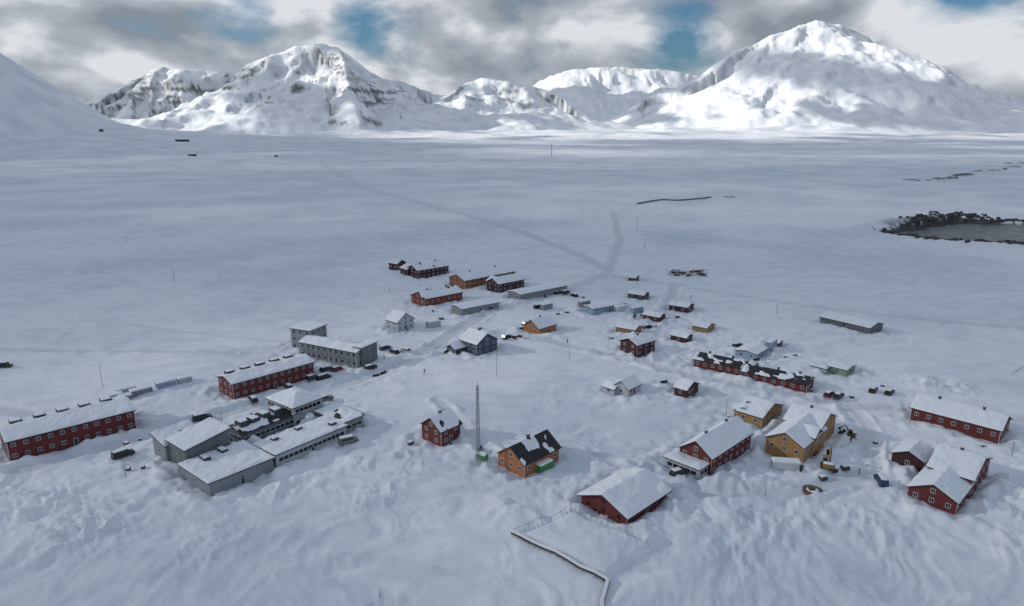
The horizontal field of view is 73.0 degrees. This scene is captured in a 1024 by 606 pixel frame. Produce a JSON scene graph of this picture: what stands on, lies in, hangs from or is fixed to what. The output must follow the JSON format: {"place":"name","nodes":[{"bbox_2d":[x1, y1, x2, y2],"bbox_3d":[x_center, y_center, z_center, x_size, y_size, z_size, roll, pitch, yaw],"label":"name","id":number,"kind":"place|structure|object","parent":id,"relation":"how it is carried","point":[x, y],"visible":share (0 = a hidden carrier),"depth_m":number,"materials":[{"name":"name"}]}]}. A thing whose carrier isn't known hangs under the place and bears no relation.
{"place":"outdoors","nodes":[
{"label":"outdoors","id":0,"kind":"place"},
{"bbox_2d":[270,421,336,440],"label":"roof vent housings","id":1,"kind":"object","parent":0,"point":[298,428],"visible":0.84,"depth_m":177.98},
{"bbox_2d":[0,20,1023,605],"bbox_3d":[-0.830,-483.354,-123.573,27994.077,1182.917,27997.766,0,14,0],"label":"snow ground","id":2,"kind":"structure","parent":0,"point":[824,152],"depth_m":301.56,"materials":[{"name":"snow"}]},
{"bbox_2d":[0,396,136,460],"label":"red barracks","id":3,"kind":"structure","parent":2,"relation":"on","point":[57,429],"depth_m":177.56,"materials":[{"name":"white"}]},
{"bbox_2d":[0,413,136,459],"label":"window frames","id":4,"kind":"structure","parent":3,"relation":"in","point":[130,413],"depth_m":175.64,"materials":[{"name":"white paint"}]},
{"bbox_2d":[11,414,132,456],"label":"window glass","id":5,"kind":"structure","parent":3,"relation":"in","point":[97,423],"depth_m":176.37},
{"bbox_2d":[111,447,134,459],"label":"parked van","id":6,"kind":"object","parent":2,"relation":"on","point":[120,453],"visible":1,"depth_m":169.70,"materials":[{"name":"paint"}]},
{"bbox_2d":[128,384,152,396],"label":"pale blue container","id":7,"kind":"object","parent":2,"relation":"on","point":[140,390],"visible":0.94,"depth_m":210.12,"materials":[{"name":"metal"}]},
{"bbox_2d":[152,437,169,460],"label":"walls","id":8,"kind":"structure","parent":2,"relation":"on","point":[164,454],"depth_m":169.44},
{"bbox_2d":[154,377,176,388],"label":"pale blue container","id":9,"kind":"object","parent":2,"relation":"on","point":[164,383],"visible":1,"depth_m":215.51,"materials":[{"name":"metal"}]},
{"bbox_2d":[167,430,229,462],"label":"walls","id":10,"kind":"structure","parent":2,"relation":"on","point":[219,440],"depth_m":166.57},
{"bbox_2d":[164,428,230,451],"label":"roof","id":11,"kind":"structure","parent":10,"relation":"on","point":[199,443],"depth_m":165.22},
{"bbox_2d":[165,417,230,450],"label":"snow cover","id":12,"kind":"object","parent":11,"relation":"on","point":[195,434],"visible":1,"depth_m":168.12,"materials":[{"name":"white"}]},
{"bbox_2d":[180,459,273,496],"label":"walls","id":13,"kind":"structure","parent":2,"relation":"on","point":[252,474],"depth_m":158.02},
{"bbox_2d":[177,458,273,484],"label":"roof","id":14,"kind":"structure","parent":13,"relation":"on","point":[224,477],"depth_m":156.98,"materials":[{"name":"white"}]},
{"bbox_2d":[177,440,274,483],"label":"snow cover","id":15,"kind":"object","parent":14,"relation":"on","point":[241,455],"visible":0.98,"depth_m":161.19,"materials":[{"name":"white"}]},
{"bbox_2d":[229,416,293,441],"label":"walls","id":16,"kind":"structure","parent":2,"relation":"on","point":[234,431],"depth_m":180.91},
{"bbox_2d":[229,419,292,440],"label":"window frames","id":17,"kind":"structure","parent":16,"relation":"attached to","point":[261,431],"depth_m":180.66,"materials":[{"name":"white paint"}]},
{"bbox_2d":[230,420,293,440],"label":"window glass","id":18,"kind":"object","parent":17,"relation":"in","point":[268,430],"visible":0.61,"depth_m":181.68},
{"bbox_2d":[228,408,301,434],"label":"roof","id":19,"kind":"structure","parent":16,"relation":"on","point":[285,414],"depth_m":183.70,"materials":[{"name":"black"}]},
{"bbox_2d":[234,405,282,427],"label":"roof vent housings","id":20,"kind":"object","parent":19,"relation":"on","point":[241,422],"visible":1,"depth_m":181.47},
{"bbox_2d":[234,411,301,430],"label":"snow cover","id":21,"kind":"object","parent":19,"relation":"on","point":[259,423],"visible":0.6,"depth_m":179.56,"materials":[{"name":"white"}]},
{"bbox_2d":[216,354,314,399],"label":"red barracks","id":22,"kind":"structure","parent":2,"relation":"on","point":[258,377],"depth_m":215.85,"materials":[{"name":"white"}]},
{"bbox_2d":[267,399,322,426],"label":"walls","id":23,"kind":"structure","parent":2,"relation":"on","point":[303,414],"depth_m":190.26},
{"bbox_2d":[264,397,323,409],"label":"roof","id":24,"kind":"structure","parent":23,"relation":"on","point":[296,407],"depth_m":189.68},
{"bbox_2d":[265,386,323,408],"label":"snow cover","id":25,"kind":"object","parent":24,"relation":"on","point":[293,397],"visible":1,"depth_m":191.16,"materials":[{"name":"white"}]},
{"bbox_2d":[268,401,320,424],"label":"window glass","id":26,"kind":"object","parent":23,"relation":"attached to","point":[302,408],"visible":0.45,"depth_m":190.21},
{"bbox_2d":[272,427,345,467],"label":"walls","id":27,"kind":"structure","parent":2,"relation":"on","point":[276,464],"depth_m":171.74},
{"bbox_2d":[252,416,346,454],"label":"snow cover","id":28,"kind":"object","parent":27,"relation":"on","point":[290,438],"visible":0.96,"depth_m":174.97,"materials":[{"name":"white"}]},
{"bbox_2d":[273,431,343,461],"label":"window glass","id":29,"kind":"object","parent":27,"relation":"in","point":[309,446],"visible":0.43,"depth_m":173.18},
{"bbox_2d":[291,326,326,347],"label":"walls","id":30,"kind":"structure","parent":2,"relation":"on","point":[297,335],"depth_m":255.96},
{"bbox_2d":[300,343,360,367],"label":"walls","id":31,"kind":"structure","parent":2,"relation":"on","point":[356,359],"depth_m":241.27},
{"bbox_2d":[298,342,358,353],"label":"roof","id":32,"kind":"structure","parent":31,"relation":"on","point":[329,348],"depth_m":240.71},
{"bbox_2d":[298,335,360,352],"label":"snow cover","id":33,"kind":"object","parent":32,"relation":"on","point":[334,343],"visible":0.91,"depth_m":243.80,"materials":[{"name":"white"}]},
{"bbox_2d":[316,413,363,433],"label":"walls","id":34,"kind":"structure","parent":2,"relation":"on","point":[351,422],"depth_m":186.52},
{"bbox_2d":[314,409,365,422],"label":"roof","id":35,"kind":"structure","parent":34,"relation":"on","point":[337,415],"depth_m":187.12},
{"bbox_2d":[315,403,364,422],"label":"snow cover","id":36,"kind":"object","parent":35,"relation":"on","point":[349,414],"visible":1,"depth_m":188.76,"materials":[{"name":"white"}]},
{"bbox_2d":[338,434,358,445],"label":"parked van","id":37,"kind":"object","parent":2,"relation":"on","point":[345,439],"visible":1,"depth_m":176.54,"materials":[{"name":"grey paint"}]},
{"bbox_2d":[354,343,377,366],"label":"walls","id":38,"kind":"structure","parent":2,"relation":"on","point":[366,353],"depth_m":240.62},
{"bbox_2d":[388,258,406,270],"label":"dark red cabin","id":39,"kind":"object","parent":2,"relation":"on","point":[395,264],"visible":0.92,"depth_m":392.47,"materials":[{"name":"white"}]},
{"bbox_2d":[386,314,413,331],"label":"walls","id":40,"kind":"structure","parent":2,"relation":"on","point":[403,324],"depth_m":279.50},
{"bbox_2d":[408,266,448,278],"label":"walls","id":41,"kind":"structure","parent":2,"relation":"on","point":[430,272],"depth_m":376.70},
{"bbox_2d":[406,262,445,270],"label":"roof","id":42,"kind":"structure","parent":41,"relation":"on","point":[425,269],"depth_m":376.25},
{"bbox_2d":[412,260,449,270],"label":"snow cover","id":43,"kind":"object","parent":42,"relation":"on","point":[429,265],"visible":0.98,"depth_m":379.21,"materials":[{"name":"white"}]},
{"bbox_2d":[411,284,462,305],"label":"russet longhouse","id":44,"kind":"structure","parent":2,"relation":"on","point":[435,296],"depth_m":320.07,"materials":[{"name":"orange"}]},
{"bbox_2d":[422,419,459,446],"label":"walls","id":45,"kind":"structure","parent":2,"relation":"on","point":[439,437],"depth_m":178.36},
{"bbox_2d":[419,416,462,433],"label":"roof","id":46,"kind":"structure","parent":45,"relation":"on","point":[441,422],"depth_m":177.61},
{"bbox_2d":[421,409,459,432],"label":"snow cover","id":47,"kind":"object","parent":46,"relation":"on","point":[449,418],"visible":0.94,"depth_m":178.79,"materials":[{"name":"white"}]},
{"bbox_2d":[450,298,499,315],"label":"grey workshop","id":48,"kind":"structure","parent":2,"relation":"on","point":[469,307],"depth_m":305.08,"materials":[{"name":"white"}]},
{"bbox_2d":[456,381,495,482],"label":"lattice mast","id":49,"kind":"object","parent":2,"relation":"on","point":[477,406],"visible":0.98,"depth_m":162.22,"materials":[{"name":"metal"}]},
{"bbox_2d":[464,334,496,355],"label":"walls","id":50,"kind":"structure","parent":2,"relation":"on","point":[483,347],"depth_m":250.47,"materials":[{"name":"blue wood"}]},
{"bbox_2d":[458,334,498,345],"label":"roof","id":51,"kind":"structure","parent":50,"relation":"on","point":[480,341],"depth_m":250.27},
{"bbox_2d":[459,328,496,344],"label":"snow cover","id":52,"kind":"object","parent":51,"relation":"on","point":[473,336],"visible":0.94,"depth_m":251.27,"materials":[{"name":"white"}]},
{"bbox_2d":[448,265,515,288],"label":"tan longhouse","id":53,"kind":"structure","parent":2,"relation":"on","point":[470,279],"depth_m":356.12,"materials":[{"name":"white"}]},
{"bbox_2d":[487,279,523,292],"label":"walls","id":54,"kind":"structure","parent":2,"relation":"on","point":[502,287],"depth_m":345.69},
{"bbox_2d":[498,447,558,477],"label":"walls","id":55,"kind":"structure","parent":2,"relation":"on","point":[513,459],"depth_m":163.12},
{"bbox_2d":[497,429,561,466],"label":"roof","id":56,"kind":"structure","parent":55,"relation":"on","point":[519,450],"depth_m":164.27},
{"bbox_2d":[507,432,554,465],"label":"snow cover","id":57,"kind":"object","parent":56,"relation":"on","point":[532,444],"visible":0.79,"depth_m":165.40,"materials":[{"name":"white"}]},
{"bbox_2d":[507,282,567,299],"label":"grey workshop","id":58,"kind":"structure","parent":2,"relation":"on","point":[537,291],"depth_m":332.76,"materials":[{"name":"white"}]},
{"bbox_2d":[524,321,555,333],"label":"walls","id":59,"kind":"structure","parent":2,"relation":"on","point":[533,327],"depth_m":274.63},
{"bbox_2d":[536,457,553,472],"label":"green container","id":60,"kind":"object","parent":2,"relation":"on","point":[545,464],"visible":1,"depth_m":163.68,"materials":[{"name":"metal"}]},
{"bbox_2d":[511,530,609,605],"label":"pipe duct","id":61,"kind":"object","parent":2,"relation":"on","point":[598,574],"visible":1,"depth_m":129.01,"materials":[{"name":"white"}]},
{"bbox_2d":[582,299,626,314],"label":"pale blue workshop","id":62,"kind":"structure","parent":2,"relation":"on","point":[596,308],"depth_m":303.54,"materials":[{"name":"white"}]},
{"bbox_2d":[581,495,666,523],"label":"walls","id":63,"kind":"structure","parent":2,"relation":"on","point":[597,505],"depth_m":146.03,"materials":[{"name":"wood"}]},
{"bbox_2d":[576,491,671,520],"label":"roof","id":64,"kind":"structure","parent":63,"relation":"on","point":[617,510],"depth_m":144.45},
{"bbox_2d":[577,468,671,518],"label":"snow cover","id":65,"kind":"object","parent":64,"relation":"on","point":[627,493],"visible":1,"depth_m":148.52,"materials":[{"name":"white"}]},
{"bbox_2d":[615,382,639,396],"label":"walls","id":66,"kind":"structure","parent":2,"relation":"on","point":[625,392],"depth_m":210.11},
{"bbox_2d":[615,322,642,332],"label":"orange shed","id":67,"kind":"structure","parent":2,"relation":"on","point":[623,327],"depth_m":273.50,"materials":[{"name":"white"}]},
{"bbox_2d":[620,339,654,357],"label":"walls","id":68,"kind":"structure","parent":2,"relation":"on","point":[627,347],"depth_m":247.38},
{"bbox_2d":[627,289,648,299],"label":"dark shed","id":69,"kind":"structure","parent":2,"relation":"on","point":[638,295],"depth_m":325.72,"materials":[{"name":"white"}]},
{"bbox_2d":[642,310,665,321],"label":"red shed","id":70,"kind":"structure","parent":2,"relation":"on","point":[655,316],"depth_m":291.50,"materials":[{"name":"white"}]},
{"bbox_2d":[668,300,694,312],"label":"dark red shed","id":71,"kind":"structure","parent":2,"relation":"on","point":[682,306],"depth_m":302.92,"materials":[{"name":"white"}]},
{"bbox_2d":[669,330,693,342],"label":"dark red shed","id":72,"kind":"structure","parent":2,"relation":"on","point":[679,336],"depth_m":262.03,"materials":[{"name":"white"}]},
{"bbox_2d":[673,378,699,397],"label":"dark red cabin","id":73,"kind":"object","parent":2,"relation":"on","point":[684,388],"visible":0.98,"depth_m":210.03,"materials":[{"name":"white"}]},
{"bbox_2d":[667,269,705,277],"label":"timber kennel yard","id":74,"kind":"structure","parent":2,"relation":"on","point":[698,272],"depth_m":380.45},
{"bbox_2d":[665,458,707,479],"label":"walls","id":75,"kind":"structure","parent":2,"relation":"on","point":[698,477],"depth_m":163.66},
{"bbox_2d":[663,457,709,470],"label":"roof","id":76,"kind":"structure","parent":75,"relation":"on","point":[686,465],"depth_m":163.19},
{"bbox_2d":[663,447,709,469],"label":"snow cover","id":77,"kind":"object","parent":76,"relation":"on","point":[676,454],"visible":0.88,"depth_m":165.29,"materials":[{"name":"white"}]},
{"bbox_2d":[691,320,715,332],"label":"yellow shed","id":78,"kind":"structure","parent":2,"relation":"on","point":[701,326],"depth_m":275.71,"materials":[{"name":"white"}]},
{"bbox_2d":[680,436,750,474],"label":"walls","id":79,"kind":"structure","parent":2,"relation":"on","point":[700,453],"depth_m":167.50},
{"bbox_2d":[678,433,753,460],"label":"roof","id":80,"kind":"structure","parent":79,"relation":"on","point":[720,454],"depth_m":166.60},
{"bbox_2d":[679,416,752,459],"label":"snow cover","id":81,"kind":"object","parent":80,"relation":"on","point":[718,439],"visible":0.98,"depth_m":170.48,"materials":[{"name":"white"}]},
{"bbox_2d":[692,350,749,374],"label":"long red rowhouse","id":82,"kind":"structure","parent":2,"relation":"on","point":[718,363],"depth_m":230.61,"materials":[{"name":"white"}]},
{"bbox_2d":[734,343,768,360],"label":"pale blue hut","id":83,"kind":"object","parent":2,"relation":"on","point":[749,351],"visible":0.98,"depth_m":244.02,"materials":[{"name":"white"}]},
{"bbox_2d":[737,405,782,428],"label":"walls","id":84,"kind":"structure","parent":2,"relation":"on","point":[775,413],"depth_m":191.15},
{"bbox_2d":[735,404,781,418],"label":"roof","id":85,"kind":"structure","parent":84,"relation":"on","point":[758,417],"depth_m":190.29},
{"bbox_2d":[736,396,783,418],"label":"snow cover","id":86,"kind":"object","parent":85,"relation":"on","point":[759,407],"visible":0.99,"depth_m":191.78,"materials":[{"name":"white"}]},
{"bbox_2d":[740,362,815,392],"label":"long red rowhouse","id":87,"kind":"structure","parent":2,"relation":"on","point":[799,382],"depth_m":217.82,"materials":[{"name":"white"}]},
{"bbox_2d":[770,457,801,470],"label":"white container","id":88,"kind":"object","parent":2,"relation":"on","point":[783,463],"visible":0.96,"depth_m":166.61,"materials":[{"name":"metal"}]},
{"bbox_2d":[765,433,824,462],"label":"walls","id":89,"kind":"structure","parent":2,"relation":"on","point":[790,444],"depth_m":172.51,"materials":[{"name":"wood"}]},
{"bbox_2d":[765,429,827,449],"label":"roof","id":90,"kind":"structure","parent":89,"relation":"on","point":[795,441],"depth_m":171.38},
{"bbox_2d":[764,413,827,448],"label":"snow cover","id":91,"kind":"object","parent":90,"relation":"on","point":[794,428],"visible":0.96,"depth_m":174.66,"materials":[{"name":"white"}]},
{"bbox_2d":[804,424,822,438],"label":"snow cover","id":92,"kind":"object","parent":90,"relation":"on","point":[812,431],"visible":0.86,"depth_m":173.88,"materials":[{"name":"white"}]},
{"bbox_2d":[803,484,822,494],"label":"round timber platform","id":93,"kind":"structure","parent":2,"relation":"on","point":[809,489],"depth_m":156.22,"materials":[{"name":"brown"}]},
{"bbox_2d":[820,447,834,472],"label":"excavator","id":94,"kind":"object","parent":2,"relation":"on","point":[825,463],"visible":1,"depth_m":164.84,"materials":[{"name":"yellow metal"}]},
{"bbox_2d":[824,415,835,441],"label":"walls","id":95,"kind":"structure","parent":2,"relation":"on","point":[829,432],"depth_m":183.53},
{"bbox_2d":[809,360,856,376],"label":"storage hut","id":96,"kind":"object","parent":2,"relation":"on","point":[839,367],"visible":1,"depth_m":228.96,"materials":[{"name":"green metal"}]},
{"bbox_2d":[819,311,883,333],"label":"grey warehouse","id":97,"kind":"structure","parent":2,"relation":"on","point":[863,325],"depth_m":278.53,"materials":[{"name":"white"}]},
{"bbox_2d":[873,473,888,486],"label":"shipping container","id":98,"kind":"object","parent":2,"relation":"on","point":[881,479],"visible":1,"depth_m":157.65,"materials":[{"name":"metal"}]},
{"bbox_2d":[890,440,992,514],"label":"red farmhouse","id":99,"kind":"object","parent":2,"relation":"on","point":[947,478],"visible":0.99,"depth_m":155.12,"materials":[{"name":"white"}]},
{"bbox_2d":[872,211,1023,244],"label":"shore rocks","id":100,"kind":"object","parent":2,"relation":"on","point":[970,216],"visible":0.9,"depth_m":573.55,"materials":[{"name":"stone"}]},
{"bbox_2d":[910,409,1009,443],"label":"walls","id":101,"kind":"structure","parent":2,"relation":"on","point":[971,431],"depth_m":185.85,"materials":[{"name":"wood"}]},
{"bbox_2d":[909,407,1012,431],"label":"roof","id":102,"kind":"structure","parent":101,"relation":"on","point":[1010,418],"depth_m":184.90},
{"bbox_2d":[910,393,1008,430],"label":"snow cover","id":103,"kind":"object","parent":102,"relation":"on","point":[967,413],"visible":0.99,"depth_m":187.38,"materials":[{"name":"white"}]},
{"bbox_2d":[0,0,1023,103],"label":"sky","id":104,"kind":"structure","parent":0,"point":[85,49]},
{"bbox_2d":[895,223,1023,241],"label":"sea water","id":105,"kind":"structure","parent":0,"point":[993,232],"depth_m":537.10,"materials":[{"name":"liquid"}]},
{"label":"roof","id":106,"kind":"object","parent":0,"visible":0},
{"bbox_2d":[289,321,327,330],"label":"snow cover","id":107,"kind":"object","parent":106,"relation":"on","point":[308,325],"visible":1,"depth_m":257.67,"materials":[{"name":"white"}]},
{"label":"roof","id":108,"kind":"object","parent":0,"visible":0},
{"bbox_2d":[149,420,193,446],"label":"snow cover","id":109,"kind":"object","parent":108,"relation":"on","point":[160,435],"visible":0.56,"depth_m":172.51,"materials":[{"name":"white"}]},
{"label":"roof","id":110,"kind":"object","parent":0,"visible":0},
{"bbox_2d":[783,403,836,429],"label":"snow cover","id":111,"kind":"object","parent":110,"relation":"on","point":[821,417],"visible":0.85,"depth_m":183.00,"materials":[{"name":"white"}]},
{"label":"roof","id":112,"kind":"object","parent":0,"visible":0},
{"bbox_2d":[620,332,656,345],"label":"snow cover","id":113,"kind":"object","parent":112,"relation":"on","point":[642,338],"visible":0.97,"depth_m":248.17,"materials":[{"name":"white"}]},
{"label":"roof","id":114,"kind":"object","parent":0,"visible":0},
{"bbox_2d":[613,374,641,389],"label":"snow cover","id":115,"kind":"object","parent":114,"relation":"on","point":[632,381],"visible":0.94,"depth_m":210.95,"materials":[{"name":"white"}]},
{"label":"roof","id":116,"kind":"object","parent":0,"visible":0},
{"bbox_2d":[487,273,524,283],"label":"snow cover","id":117,"kind":"object","parent":116,"relation":"on","point":[507,278],"visible":0.98,"depth_m":347.40,"materials":[{"name":"white"}]},
{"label":"roof","id":118,"kind":"object","parent":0,"visible":0},
{"bbox_2d":[384,309,413,322],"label":"snow cover","id":119,"kind":"object","parent":118,"relation":"on","point":[395,316],"visible":0.91,"depth_m":279.54,"materials":[{"name":"white"}]},
{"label":"roof","id":120,"kind":"object","parent":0,"visible":0},
{"bbox_2d":[523,314,557,328],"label":"snow cover","id":121,"kind":"object","parent":120,"relation":"on","point":[541,322],"visible":0.95,"depth_m":275.35,"materials":[{"name":"white"}]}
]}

